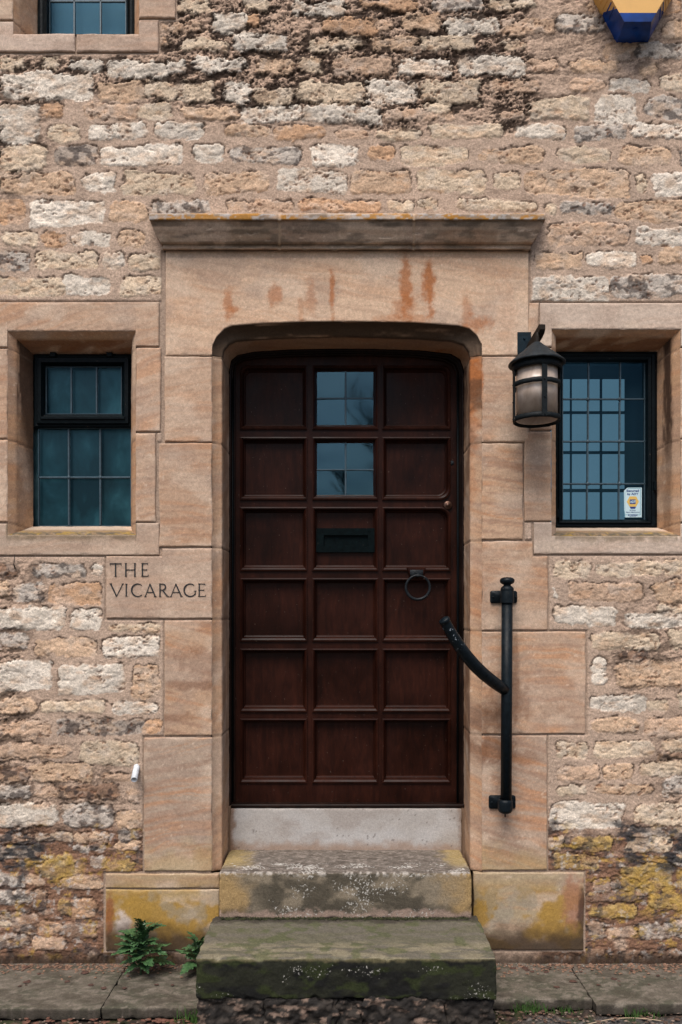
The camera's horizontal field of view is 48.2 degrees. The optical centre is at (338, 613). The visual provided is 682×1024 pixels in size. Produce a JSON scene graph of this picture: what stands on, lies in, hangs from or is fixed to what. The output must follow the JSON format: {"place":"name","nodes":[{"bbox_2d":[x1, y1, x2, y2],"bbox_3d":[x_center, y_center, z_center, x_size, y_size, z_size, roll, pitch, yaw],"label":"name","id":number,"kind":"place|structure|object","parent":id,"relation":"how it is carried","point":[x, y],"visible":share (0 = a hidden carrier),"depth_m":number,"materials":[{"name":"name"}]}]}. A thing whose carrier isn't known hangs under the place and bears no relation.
{"place":"outdoors","nodes":[
{"label":"outdoors","id":0,"kind":"place"},
{"bbox_2d":[0,963,126,1019],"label":"paving slab","id":1,"kind":"structure","parent":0,"point":[52,995],"depth_m":3.24,"materials":[{"name":"stone"}]},
{"bbox_2d":[1,963,681,979],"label":"crumbs","id":2,"kind":"object","parent":1,"relation":"on","point":[591,965],"visible":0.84,"depth_m":3.46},
{"bbox_2d":[0,1008,681,1023],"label":"road","id":3,"kind":"structure","parent":0,"point":[567,1017],"depth_m":3.12,"materials":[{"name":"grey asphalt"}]},
{"bbox_2d":[22,1017,192,1023],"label":"leaf litter","id":4,"kind":"object","parent":3,"relation":"on","point":[158,1020],"visible":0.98,"depth_m":3.07,"materials":[{"name":"brown plant"}]},
{"bbox_2d":[102,964,198,1018],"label":"paving slab","id":5,"kind":"structure","parent":3,"relation":"on","point":[142,996],"depth_m":3.21,"materials":[{"name":"stone"}]},
{"bbox_2d":[110,918,174,974],"bbox_3d":[-0.858,1.469,3.366,0.262,0.282,0.156,0,0,0],"label":"weed","id":6,"kind":"object","parent":5,"relation":"on","point":[136,943],"visible":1,"depth_m":3.37,"materials":[{"name":"green plant"}]},
{"bbox_2d":[175,931,204,974],"bbox_3d":[-0.618,1.515,3.410,0.204,0.189,0.132,0,0,-23],"label":"weed","id":7,"kind":"object","parent":5,"relation":"on","point":[192,951],"visible":0.59,"depth_m":3.41,"materials":[{"name":"green plant"}]},
{"bbox_2d":[173,1004,197,1023],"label":"grass tuft","id":8,"kind":"object","parent":3,"relation":"on","point":[193,1018],"visible":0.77,"depth_m":3.08,"materials":[{"name":"green plant"}]},
{"bbox_2d":[196,997,265,1023],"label":"footing stone","id":9,"kind":"object","parent":3,"relation":"on","point":[227,1010],"visible":0.33,"depth_m":3.00,"materials":[{"name":"grey stone"}]},
{"bbox_2d":[263,997,339,1023],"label":"footing stone","id":10,"kind":"object","parent":3,"relation":"on","point":[314,1010],"visible":0.45,"depth_m":2.99,"materials":[{"name":"grey stone"}]},
{"bbox_2d":[0,0,681,966],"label":"stone house","id":11,"kind":"structure","parent":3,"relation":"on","point":[286,484],"depth_m":3.50,"materials":[{"name":"stone"}]},
{"bbox_2d":[33,352,136,526],"bbox_3d":[-1.233,-0.832,3.639,0.536,0.885,0.070,0,0,0],"label":"window","id":12,"kind":"structure","parent":11,"relation":"in","point":[82,402],"depth_m":3.67,"materials":[{"name":"blue glass"}]},
{"bbox_2d":[37,0,134,33],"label":"window","id":13,"kind":"structure","parent":11,"relation":"in","point":[53,16],"depth_m":3.70,"materials":[{"name":"blue glass"}]},
{"bbox_2d":[131,764,139,781],"bbox_3d":[-0.923,0.723,3.473,0.029,0.076,0.109,0,0,-6],"label":"overflow pipe","id":14,"kind":"object","parent":11,"relation":"attached to","point":[135,772],"visible":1,"depth_m":3.45,"materials":[{"name":"white plastic"}]},
{"bbox_2d":[235,355,455,801],"bbox_3d":[0.037,-0.174,3.751,1.100,2.216,0.077,0,0,0],"label":"door","id":15,"kind":"structure","parent":11,"relation":"in","point":[345,663],"depth_m":3.79,"materials":[{"name":"brown wood"}]},
{"bbox_2d":[439,577,516,816],"bbox_3d":[0.616,0.377,3.372,0.479,1.081,0.132,0,0,-34],"label":"handrail","id":16,"kind":"object","parent":11,"relation":"attached to","point":[504,802],"visible":1,"depth_m":3.40,"materials":[{"name":"black metal"}]},
{"bbox_2d":[508,324,565,427],"bbox_3d":[0.866,-1.061,3.352,0.244,0.457,0.297,0,0,0],"label":"wall lantern","id":17,"kind":"object","parent":11,"relation":"attached to","point":[535,365],"depth_m":3.26,"materials":[{"name":"metal"}]},
{"bbox_2d":[550,379,623,521],"bbox_3d":[1.306,-0.863,4.055,0.430,0.763,0.010,0,0,0],"label":"inner window","id":18,"kind":"structure","parent":11,"relation":"in","point":[610,387],"depth_m":4.05,"materials":[{"name":"blue glass"}]},
{"bbox_2d":[556,352,656,527],"bbox_3d":[1.281,-0.831,3.632,0.498,0.848,0.044,0,0,0],"label":"window","id":19,"kind":"structure","parent":11,"relation":"in","point":[649,359],"depth_m":3.62,"materials":[{"name":"black paint"}]},
{"bbox_2d":[624,488,641,516],"bbox_3d":[1.411,-0.531,3.649,0.086,0.143,0.002,0,0,0],"label":"window sticker","id":20,"kind":"object","parent":19,"relation":"attached to","point":[632,502],"depth_m":3.65,"materials":[{"name":"white paper"}]},
{"bbox_2d":[593,0,670,42],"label":"alarm box","id":21,"kind":"object","parent":11,"relation":"attached to","point":[631,21],"visible":1,"depth_m":3.41,"materials":[{"name":"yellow plastic"}]},
{"bbox_2d":[335,997,363,1023],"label":"footing stone","id":22,"kind":"object","parent":3,"relation":"on","point":[350,1009],"visible":0.35,"depth_m":3.00,"materials":[{"name":"grey stone"}]},
{"bbox_2d":[360,996,447,1023],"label":"footing stone","id":23,"kind":"object","parent":3,"relation":"on","point":[404,1010],"visible":0.39,"depth_m":2.98,"materials":[{"name":"grey stone"}]},
{"bbox_2d":[444,998,495,1023],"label":"footing stone","id":24,"kind":"object","parent":3,"relation":"on","point":[469,1011],"visible":0.35,"depth_m":3.00,"materials":[{"name":"grey stone"}]},
{"bbox_2d":[196,916,496,999],"bbox_3d":[0.030,1.432,3.196,1.186,0.174,0.434,0,0,0],"label":"stone step","id":25,"kind":"object","parent":24,"relation":"on","point":[443,959],"visible":0.99,"depth_m":2.99,"materials":[{"name":"stone"}]},
{"bbox_2d":[221,916,468,920],"bbox_3d":[0.028,1.345,3.356,1.097,0.015,0.024,0,0,0],"label":"moss","id":26,"kind":"object","parent":25,"relation":"on","point":[336,918],"visible":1,"depth_m":3.36,"materials":[{"name":"green plant"}]},
{"bbox_2d":[219,850,471,917],"bbox_3d":[0.032,1.248,3.536,1.120,0.203,0.336,0,0,0],"label":"stone step","id":27,"kind":"object","parent":25,"relation":"on","point":[344,883],"visible":1,"depth_m":3.37,"materials":[{"name":"grey stone"}]},
{"bbox_2d":[509,999,548,1014],"bbox_3d":[0.793,1.625,3.164,0.196,0.061,0.079,0,0,0],"label":"grass tuft","id":28,"kind":"object","parent":3,"relation":"on","point":[532,1009],"visible":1,"depth_m":3.16,"materials":[{"name":"green plant"}]},
{"bbox_2d":[493,963,591,1009],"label":"paving slab","id":29,"kind":"structure","parent":3,"relation":"on","point":[520,986],"depth_m":3.26,"materials":[{"name":"stone"}]},
{"bbox_2d":[546,1005,579,1014],"bbox_3d":[0.942,1.633,3.151,0.170,0.046,0.045,0,0,0],"label":"grass tuft","id":30,"kind":"object","parent":3,"relation":"on","point":[560,1009],"visible":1,"depth_m":3.15,"materials":[{"name":"green plant"}]},
{"bbox_2d":[497,1010,679,1023],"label":"verge litter","id":31,"kind":"object","parent":3,"relation":"on","point":[599,1021],"visible":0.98,"depth_m":3.10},
{"bbox_2d":[589,1017,662,1023],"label":"dry stalk","id":32,"kind":"object","parent":3,"relation":"on","point":[625,1018],"visible":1,"depth_m":3.10,"materials":[{"name":"beige plant"}]},
{"bbox_2d":[615,1007,664,1020],"bbox_3d":[1.239,1.630,3.123,0.212,0.051,0.078,0,0,0],"label":"grass tuft","id":33,"kind":"object","parent":3,"relation":"on","point":[634,1013],"visible":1,"depth_m":3.12,"materials":[{"name":"green plant"}]},
{"bbox_2d":[571,963,681,1014],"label":"paving slab","id":34,"kind":"structure","parent":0,"point":[608,995],"depth_m":3.27,"materials":[{"name":"stone"}]},
{"bbox_2d":[17,965,659,988],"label":"slab leaves","id":35,"kind":"object","parent":34,"relation":"on","point":[85,972],"visible":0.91,"depth_m":3.35,"materials":[{"name":"brown plant"}]}
]}

